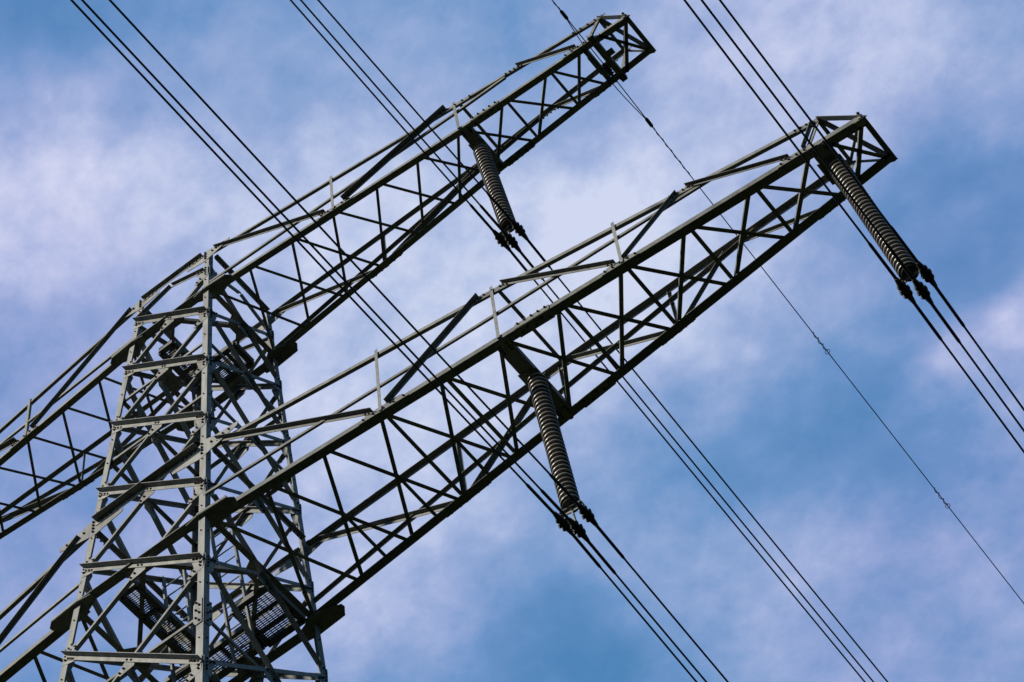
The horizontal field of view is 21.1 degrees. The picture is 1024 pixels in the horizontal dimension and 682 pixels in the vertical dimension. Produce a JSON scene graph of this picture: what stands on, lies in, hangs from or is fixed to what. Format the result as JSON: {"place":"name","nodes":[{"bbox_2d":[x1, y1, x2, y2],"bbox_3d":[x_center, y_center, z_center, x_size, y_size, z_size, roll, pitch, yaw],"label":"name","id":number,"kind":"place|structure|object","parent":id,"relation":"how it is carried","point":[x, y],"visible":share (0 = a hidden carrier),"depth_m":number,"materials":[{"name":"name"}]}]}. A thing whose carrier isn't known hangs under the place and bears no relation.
{"place":"outdoors","nodes":[
{"label":"outdoors","id":0,"kind":"place"},
{"bbox_2d":[0,0,1023,681],"label":"sky","id":1,"kind":"structure","parent":0,"point":[106,192],"materials":[{"name":"blue"}]},
{"label":"ground","id":2,"kind":"structure","parent":0,"visible":0},
{"bbox_2d":[0,12,897,681],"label":"transmission tower","id":3,"kind":"structure","parent":2,"relation":"on","point":[198,376],"depth_m":39.42,"materials":[{"name":"metal"}]},
{"bbox_2d":[473,144,528,251],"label":"insulator string","id":4,"kind":"object","parent":3,"relation":"hanging from","point":[490,176],"visible":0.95,"depth_m":42.12,"materials":[{"name":"grey ceramic"}]},
{"bbox_2d":[290,0,864,681],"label":"conductor wire","id":5,"kind":"object","parent":4,"relation":"hanging from","point":[572,326],"visible":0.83,"depth_m":42.00,"materials":[{"name":"black metal"}]},
{"bbox_2d":[300,0,873,681],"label":"conductor wire","id":6,"kind":"object","parent":4,"relation":"hanging from","point":[558,298],"visible":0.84,"depth_m":41.55,"materials":[{"name":"black metal"}]},
{"bbox_2d":[317,0,887,681],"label":"conductor wire","id":7,"kind":"object","parent":4,"relation":"hanging from","point":[597,326],"visible":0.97,"depth_m":41.98,"materials":[{"name":"black metal"}]},
{"bbox_2d":[527,373,597,540],"bbox_3d":[0.632,1.386,35.918,0.537,4.102,0.424,-35,-63,14],"label":"insulator string","id":8,"kind":"object","parent":3,"relation":"hanging from","point":[553,441],"visible":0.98,"depth_m":35.53,"materials":[{"name":"grey ceramic"}]},
{"bbox_2d":[70,0,696,681],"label":"conductor wire","id":9,"kind":"object","parent":8,"relation":"hanging from","point":[536,494],"visible":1,"depth_m":32.69,"materials":[{"name":"black metal"}]},
{"bbox_2d":[81,0,706,681],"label":"conductor wire","id":10,"kind":"object","parent":8,"relation":"hanging from","point":[549,498],"visible":1,"depth_m":32.33,"materials":[{"name":"black metal"}]},
{"bbox_2d":[109,0,728,681],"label":"conductor wire","id":11,"kind":"object","parent":8,"relation":"hanging from","point":[561,486],"visible":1,"depth_m":32.60,"materials":[{"name":"black metal"}]},
{"bbox_2d":[552,0,1023,603],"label":"earth wire","id":12,"kind":"object","parent":3,"relation":"attached to","point":[608,68],"visible":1,"depth_m":44.67,"materials":[{"name":"metal"}]},
{"bbox_2d":[828,159,937,302],"bbox_3d":[4.656,-1.490,34.731,0.668,4.028,0.437,-35,-63,14],"label":"insulator string","id":13,"kind":"object","parent":3,"relation":"hanging from","point":[858,195],"visible":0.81,"depth_m":34.03,"materials":[{"name":"grey ceramic"}]},
{"bbox_2d":[683,0,1023,452],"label":"conductor wire","id":14,"kind":"object","parent":13,"relation":"hanging from","point":[894,276],"visible":1,"depth_m":32.88,"materials":[{"name":"black metal"}]},
{"bbox_2d":[701,0,1023,431],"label":"conductor wire","id":15,"kind":"object","parent":13,"relation":"hanging from","point":[929,300],"visible":1,"depth_m":32.55,"materials":[{"name":"black metal"}]},
{"bbox_2d":[719,0,1023,410],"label":"conductor wire","id":16,"kind":"object","parent":13,"relation":"hanging from","point":[932,282],"visible":1,"depth_m":32.82,"materials":[{"name":"black metal"}]}
]}

